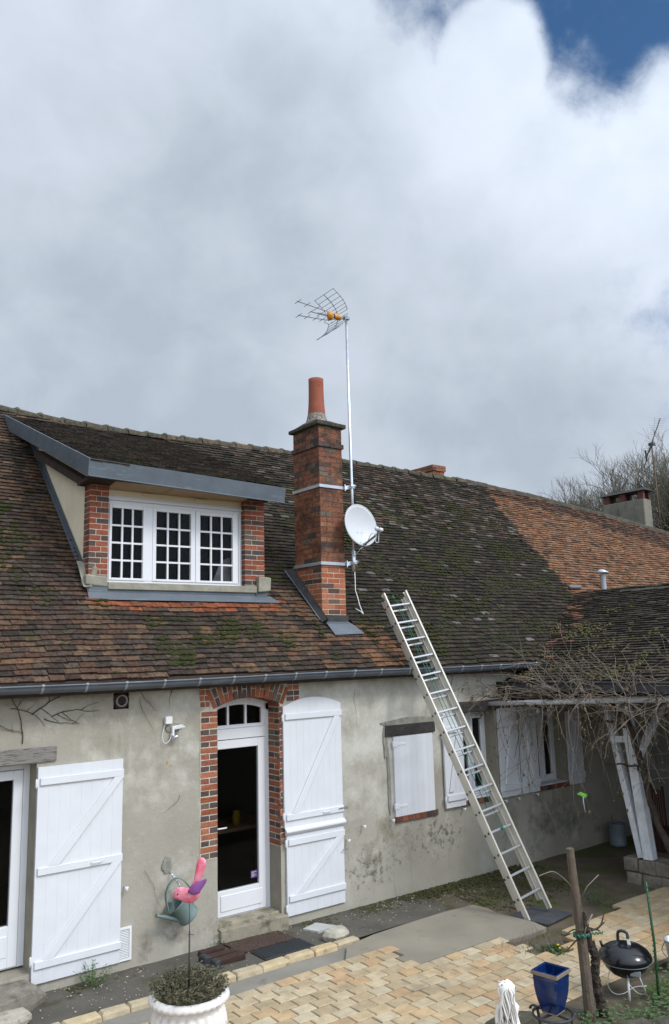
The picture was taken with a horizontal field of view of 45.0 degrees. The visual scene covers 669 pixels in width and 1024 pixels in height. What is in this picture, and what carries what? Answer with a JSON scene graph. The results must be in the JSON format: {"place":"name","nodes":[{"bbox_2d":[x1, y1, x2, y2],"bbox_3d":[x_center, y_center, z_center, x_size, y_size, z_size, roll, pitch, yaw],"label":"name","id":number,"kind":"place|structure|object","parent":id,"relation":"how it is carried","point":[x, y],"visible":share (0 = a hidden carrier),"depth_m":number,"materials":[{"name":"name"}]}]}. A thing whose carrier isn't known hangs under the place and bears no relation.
{"place":"outdoors","nodes":[
{"label":"outdoors","id":0,"kind":"place"},
{"bbox_2d":[98,947,346,1023],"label":"concrete path","id":1,"kind":"structure","parent":0,"point":[142,1016],"depth_m":7.83,"materials":[{"name":"grey concrete"}]},
{"bbox_2d":[0,0,668,525],"label":"sky","id":2,"kind":"structure","parent":0,"point":[482,186],"materials":[{"name":"white"}]},
{"bbox_2d":[143,886,668,1023],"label":"paving","id":3,"kind":"structure","parent":0,"point":[477,972],"depth_m":7.51,"materials":[{"name":"stone"}]},
{"bbox_2d":[148,979,229,1023],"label":"urn","id":4,"kind":"object","parent":3,"relation":"on","point":[212,1011],"visible":0.69,"depth_m":5.41,"materials":[{"name":"ceramic"}]},
{"bbox_2d":[146,959,232,1005],"bbox_3d":[-1.005,3.250,5.616,0.618,0.230,0.618,6,-12,-37],"label":"potted herb","id":5,"kind":"object","parent":4,"relation":"on","point":[212,985],"visible":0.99,"depth_m":5.56,"materials":[{"name":"green plant"}]},
{"bbox_2d":[173,857,206,997],"bbox_3d":[-1.003,2.919,5.595,0.244,0.982,0.045,-2,-10,3],"label":"bird stake","id":6,"kind":"object","parent":4,"relation":"in","point":[190,894],"visible":0.99,"depth_m":5.64,"materials":[{"name":"pink plastic"}]},
{"bbox_2d":[495,979,519,1023],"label":"statue","id":7,"kind":"object","parent":3,"relation":"on","point":[507,1009],"visible":1,"depth_m":6.02,"materials":[{"name":"stone"}]},
{"bbox_2d":[662,935,668,958],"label":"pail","id":8,"kind":"object","parent":3,"relation":"on","point":[666,939],"visible":1,"depth_m":7.75,"materials":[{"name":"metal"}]},
{"bbox_2d":[359,835,668,996],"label":"ground","id":9,"kind":"structure","parent":0,"point":[605,861],"depth_m":10.42,"materials":[{"name":"soil"}]},
{"bbox_2d":[52,936,359,1023],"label":"kerb","id":10,"kind":"structure","parent":9,"relation":"on","point":[100,1016],"depth_m":7.88,"materials":[{"name":"stone"}]},
{"bbox_2d":[27,895,452,1023],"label":"asphalt strip","id":11,"kind":"object","parent":9,"relation":"on","point":[53,1007],"visible":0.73,"depth_m":8.06,"materials":[{"name":"grey asphalt"}]},
{"bbox_2d":[0,1007,31,1023],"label":"yellow stone","id":12,"kind":"object","parent":11,"relation":"on","point":[21,1015],"visible":1,"depth_m":6.84,"materials":[{"name":"stone"}]},
{"bbox_2d":[0,979,46,1011],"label":"threshold stone","id":13,"kind":"object","parent":11,"relation":"on","point":[27,995],"visible":0.77,"depth_m":7.21,"materials":[{"name":"grey stone"}]},
{"bbox_2d":[198,944,245,969],"bbox_3d":[-1.179,4.566,8.301,0.417,0.105,0.486,6,-12,-37],"label":"boot scraper","id":14,"kind":"object","parent":11,"relation":"on","point":[219,955],"visible":0.97,"depth_m":8.25,"materials":[{"name":"wood"}]},
{"bbox_2d":[223,930,294,953],"bbox_3d":[-0.816,4.665,8.755,0.700,0.036,0.400,6,-12,-37],"label":"doormat","id":15,"kind":"object","parent":11,"relation":"on","point":[250,944],"visible":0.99,"depth_m":8.72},
{"bbox_2d":[251,938,314,960],"bbox_3d":[-0.540,4.609,8.511,0.620,0.029,0.300,6,-12,-37],"label":"rubber doormat","id":16,"kind":"object","parent":11,"relation":"on","point":[281,949],"visible":0.97,"depth_m":8.47,"materials":[{"name":"grey rubber"}]},
{"bbox_2d":[303,923,335,933],"bbox_3d":[-0.169,4.702,9.115,0.254,0.030,0.287,-8,-12,35],"label":"cover plate","id":17,"kind":"object","parent":11,"relation":"on","point":[318,928],"visible":0.86,"depth_m":9.09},
{"bbox_2d":[323,925,348,941],"bbox_3d":[0.025,4.595,8.786,0.327,0.120,0.207,6,-12,-37],"label":"loose stone","id":18,"kind":"object","parent":11,"relation":"on","point":[335,933],"visible":0.94,"depth_m":8.71,"materials":[{"name":"stone"}]},
{"bbox_2d":[39,868,554,1018],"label":"gravel","id":19,"kind":"structure","parent":9,"relation":"on","point":[248,952],"depth_m":9.08,"materials":[{"name":"stone"}]},
{"bbox_2d":[66,864,602,994],"bbox_3d":[0.603,4.690,9.051,6.734,0.033,1.946,6,-12,-37],"label":"moss","id":20,"kind":"object","parent":9,"relation":"on","point":[465,881],"visible":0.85,"depth_m":10.35,"materials":[{"name":"green plant"}]},
{"bbox_2d":[75,959,111,986],"bbox_3d":[-2.322,4.429,7.780,0.332,0.212,0.374,-3,-10,6],"label":"weed","id":21,"kind":"object","parent":20,"relation":"on","point":[88,976],"visible":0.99,"depth_m":7.75,"materials":[{"name":"green plant"}]},
{"bbox_2d":[149,898,668,1023],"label":"paving bed","id":22,"kind":"object","parent":9,"relation":"on","point":[618,986],"visible":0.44,"depth_m":7.06,"materials":[{"name":"beige stone"}]},
{"bbox_2d":[485,1011,534,1023],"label":"edging stone","id":23,"kind":"object","parent":22,"relation":"on","point":[526,1017],"visible":0.44,"depth_m":6.62,"materials":[{"name":"grey stone"}]},
{"bbox_2d":[529,1004,582,1023],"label":"ring stand","id":24,"kind":"object","parent":22,"relation":"on","point":[541,1019],"visible":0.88,"depth_m":6.18,"materials":[{"name":"metal"}]},
{"bbox_2d":[530,962,570,1016],"bbox_3d":[1.684,3.705,6.253,0.223,0.308,0.223,-10,-13,42],"label":"glazed pot","id":25,"kind":"object","parent":24,"relation":"on","point":[551,983],"visible":1,"depth_m":6.20,"materials":[{"name":"blue ceramic"}]},
{"bbox_2d":[570,1016,590,1023],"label":"weed","id":26,"kind":"object","parent":22,"relation":"on","point":[585,1021],"visible":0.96,"depth_m":6.46,"materials":[{"name":"green plant"}]},
{"bbox_2d":[575,964,668,1023],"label":"ground cover","id":27,"kind":"object","parent":22,"relation":"on","point":[656,998],"visible":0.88,"depth_m":6.76,"materials":[{"name":"green plant"}]},
{"bbox_2d":[598,929,652,1000],"bbox_3d":[2.602,4.043,7.208,0.460,0.587,0.460,6,-12,-37],"label":"kettle barbecue","id":28,"kind":"object","parent":22,"relation":"on","point":[627,959],"visible":0.98,"depth_m":7.09,"materials":[{"name":"black metal"}]},
{"bbox_2d":[614,1015,668,1023],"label":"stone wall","id":29,"kind":"structure","parent":22,"relation":"on","point":[660,1020],"depth_m":6.14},
{"bbox_2d":[345,905,546,963],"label":"screed slab","id":30,"kind":"structure","parent":9,"relation":"on","point":[429,938],"depth_m":8.82,"materials":[{"name":"beige concrete"}]},
{"bbox_2d":[498,926,571,955],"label":"dry stalks","id":31,"kind":"object","parent":9,"relation":"on","point":[522,942],"visible":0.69,"depth_m":8.56,"materials":[{"name":"brown plant"}]},
{"bbox_2d":[522,942,547,952],"bbox_3d":[2.070,4.489,8.321,0.273,0.090,0.259,6,-12,-37],"label":"weed","id":32,"kind":"object","parent":9,"relation":"on","point":[534,948],"visible":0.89,"depth_m":8.33,"materials":[{"name":"green plant"}]},
{"bbox_2d":[509,905,572,925],"bbox_3d":[2.409,4.703,9.418,0.570,0.022,0.497,8,-13,-44],"label":"rubber mat","id":33,"kind":"object","parent":9,"relation":"on","point":[540,915],"visible":0.94,"depth_m":9.38,"materials":[{"name":"grey rubber"}]},
{"bbox_2d":[381,590,551,920],"bbox_3d":[1.582,2.888,10.212,1.999,3.913,0.447,-9,-12,36],"label":"extension ladder","id":34,"kind":"object","parent":33,"relation":"on","point":[518,847],"visible":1,"depth_m":10.16,"materials":[{"name":"metal"}]},
{"bbox_2d":[540,942,573,955],"bbox_3d":[2.263,4.482,8.258,0.317,0.111,0.346,6,-12,-37],"label":"dandelion","id":35,"kind":"object","parent":9,"relation":"on","point":[553,946],"visible":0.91,"depth_m":8.29,"materials":[{"name":"green plant"}]},
{"bbox_2d":[452,621,668,853],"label":"grapevine","id":36,"kind":"object","parent":9,"relation":"on","point":[637,751],"visible":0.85,"depth_m":10.60,"materials":[{"name":"brown plant"}]},
{"bbox_2d":[577,792,586,811],"bbox_3d":[3.294,3.846,10.705,0.131,0.257,0.029,-6,-11,26],"label":"garden clip","id":37,"kind":"object","parent":36,"relation":"hanging from","point":[582,794],"visible":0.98,"depth_m":10.70,"materials":[{"name":"green plastic"}]},
{"bbox_2d":[539,847,598,1020],"bbox_3d":[1.998,3.588,6.800,0.574,1.419,0.107,1,-10,-15],"label":"wooden stake","id":38,"kind":"object","parent":9,"relation":"on","point":[586,980],"visible":1,"depth_m":6.80,"materials":[{"name":"brown wood"}]},
{"bbox_2d":[573,931,602,938],"bbox_3d":[2.145,3.585,6.865,0.252,0.062,0.142,3,-10,-22],"label":"coil tie","id":39,"kind":"object","parent":38,"relation":"attached to","point":[575,935],"visible":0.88,"depth_m":6.81,"materials":[{"name":"teal plastic"}]},
{"bbox_2d":[488,583,668,888],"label":"porch","id":40,"kind":"object","parent":9,"relation":"on","point":[634,616],"visible":0.89,"depth_m":11.57,"materials":[{"name":"clay tile"},{"name":"white painted wood"},{"name":"stone"}]},
{"bbox_2d":[529,703,668,712],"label":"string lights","id":41,"kind":"object","parent":40,"relation":"hanging from","point":[577,706],"visible":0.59,"depth_m":10.84,"materials":[{"name":"white plastic"}]},
{"bbox_2d":[566,910,609,1017],"bbox_3d":[2.134,3.792,6.802,0.400,1.095,0.111,2,-10,-22],"label":"young vine","id":42,"kind":"object","parent":9,"relation":"on","point":[598,992],"visible":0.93,"depth_m":6.79,"materials":[{"name":"brown plant"}]},
{"bbox_2d":[581,885,619,906],"bbox_3d":[3.206,4.659,9.799,0.420,0.214,0.426,2,-10,-20],"label":"weed","id":43,"kind":"object","parent":9,"relation":"on","point":[596,898],"visible":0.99,"depth_m":9.79,"materials":[{"name":"green plant"}]},
{"bbox_2d":[608,815,626,846],"bbox_3d":[4.426,4.974,12.627,0.270,0.461,0.270,6,-12,-37],"label":"zinc bucket","id":44,"kind":"object","parent":9,"relation":"on","point":[617,834],"visible":1,"depth_m":12.52,"materials":[{"name":"metal"}]},
{"bbox_2d":[645,882,659,1002],"bbox_3d":[2.793,3.799,7.074,0.058,1.051,0.034,6,-12,-37],"label":"garden cane","id":45,"kind":"object","parent":9,"relation":"on","point":[653,938],"visible":0.94,"depth_m":7.08,"materials":[{"name":"green"}]},
{"bbox_2d":[654,827,668,852],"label":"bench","id":46,"kind":"object","parent":9,"relation":"on","point":[660,847],"visible":0.44,"depth_m":12.06,"materials":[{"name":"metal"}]},
{"bbox_2d":[650,785,668,844],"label":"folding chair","id":47,"kind":"object","parent":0,"point":[658,800],"visible":0.58,"depth_m":12.58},
{"label":"terrain","id":48,"kind":"structure","parent":0,"visible":0},
{"bbox_2d":[0,377,633,991],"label":"farmhouse","id":49,"kind":"object","parent":48,"relation":"on","point":[148,581],"visible":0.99,"depth_m":10.07,"materials":[{"name":"tile"}]},
{"bbox_2d":[0,764,29,970],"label":"french door","id":50,"kind":"structure","parent":49,"relation":"in","point":[11,934],"depth_m":7.81,"materials":[{"name":"white paint"}]},
{"bbox_2d":[162,716,184,743],"bbox_3d":[-1.742,2.356,8.736,0.245,0.284,0.086,1,-10,-16],"label":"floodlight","id":51,"kind":"object","parent":49,"relation":"attached to","point":[168,719],"visible":1,"depth_m":8.72,"materials":[{"name":"white plastic"}]},
{"bbox_2d":[107,500,241,585],"bbox_3d":[-1.997,0.420,10.175,1.865,0.990,0.082,6,-12,-37],"label":"dormer window","id":52,"kind":"structure","parent":49,"relation":"in","point":[148,544],"depth_m":10.13,"materials":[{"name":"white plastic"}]},
{"bbox_2d":[155,872,196,925],"bbox_3d":[-1.653,4.031,8.368,0.463,0.505,0.272,6,-12,-37],"label":"watering can","id":53,"kind":"object","parent":49,"relation":"attached to","point":[177,910],"visible":0.91,"depth_m":8.30,"materials":[{"name":"metal"}]},
{"bbox_2d":[217,812,256,869],"bbox_3d":[-1.356,4.463,10.532,1.300,0.780,0.700,6,-12,-37],"label":"kitchen table","id":54,"kind":"object","parent":49,"relation":"in","point":[248,821],"visible":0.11,"depth_m":10.60,"materials":[{"name":"brown wood"}]},
{"bbox_2d":[232,810,239,824],"bbox_3d":[-1.278,3.972,10.494,0.110,0.170,0.110,6,-12,-37],"label":"jar","id":55,"kind":"object","parent":54,"relation":"on","point":[236,817],"visible":1,"depth_m":10.46,"materials":[{"name":"yellow glass"}]},
{"bbox_2d":[217,697,269,918],"bbox_3d":[-1.109,3.393,9.379,0.828,2.427,0.129,6,-12,-37],"label":"glazed door","id":56,"kind":"structure","parent":49,"relation":"in","point":[238,900],"depth_m":9.48,"materials":[{"name":"white plastic"}]},
{"bbox_2d":[292,288,363,613],"bbox_3d":[-0.219,-0.848,11.404,0.894,4.603,0.986,6,-12,-37],"label":"antenna mast","id":57,"kind":"object","parent":49,"relation":"attached to","point":[351,486],"visible":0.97,"depth_m":11.48,"materials":[{"name":"metal"}]},
{"bbox_2d":[344,504,382,555],"bbox_3d":[0.381,0.213,11.022,0.480,0.721,0.661,-1,-10,-5],"label":"satellite dish","id":58,"kind":"object","parent":57,"relation":"attached to","point":[362,528],"visible":1,"depth_m":11.19,"materials":[{"name":"white metal"}]},
{"bbox_2d":[463,711,488,799],"bbox_3d":[1.993,3.475,11.587,0.720,1.190,0.280,6,-12,-37],"label":"window","id":59,"kind":"structure","parent":49,"relation":"in","point":[481,727],"depth_m":11.74,"materials":[{"name":"white paint"}]},
{"bbox_2d":[535,709,567,785],"bbox_3d":[3.253,3.637,12.519,0.710,1.120,0.280,6,-12,-37],"label":"window","id":60,"kind":"structure","parent":49,"relation":"in","point":[546,779],"depth_m":12.62,"materials":[{"name":"white paint"}]},
{"bbox_2d":[456,477,668,591],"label":"adjoining house","id":61,"kind":"structure","parent":48,"relation":"on","point":[624,542],"depth_m":17.98,"materials":[{"name":"orange tile"}]},
{"bbox_2d":[643,418,665,529],"bbox_3d":[9.587,-0.821,23.856,1.117,4.160,0.212,6,-12,-37],"label":"old aerial","id":62,"kind":"object","parent":61,"relation":"on","point":[651,444],"visible":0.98,"depth_m":23.87,"materials":[{"name":"grey metal"}]},
{"bbox_2d":[561,486,600,508],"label":"bare tree","id":63,"kind":"object","parent":48,"relation":"on","point":[583,496],"depth_m":44.36,"materials":[{"name":"brown plant"}]},
{"bbox_2d":[538,467,625,511],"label":"bare tree","id":64,"kind":"object","parent":48,"relation":"on","point":[590,491],"visible":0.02,"depth_m":42.84,"materials":[{"name":"brown plant"}]},
{"bbox_2d":[543,422,668,529],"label":"bare tree","id":65,"kind":"object","parent":48,"relation":"on","point":[624,481],"visible":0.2,"depth_m":41.65,"materials":[{"name":"brown plant"}]},
{"bbox_2d":[563,476,654,517],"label":"bare tree","id":66,"kind":"object","parent":48,"relation":"on","point":[588,494],"visible":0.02,"depth_m":47.27,"materials":[{"name":"brown plant"}]},
{"bbox_2d":[590,455,668,530],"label":"bare tree","id":67,"kind":"object","parent":48,"relation":"on","point":[656,505],"visible":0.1,"depth_m":40.77,"materials":[{"name":"brown plant"}]},
{"bbox_2d":[598,437,668,531],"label":"bare tree","id":68,"kind":"object","parent":48,"relation":"on","point":[663,476],"visible":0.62,"depth_m":39.27,"materials":[{"name":"brown plant"}]},
{"bbox_2d":[598,453,668,528],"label":"bare tree","id":69,"kind":"object","parent":48,"relation":"on","point":[634,487],"visible":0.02,"depth_m":43.04,"materials":[{"name":"brown plant"}]}
]}

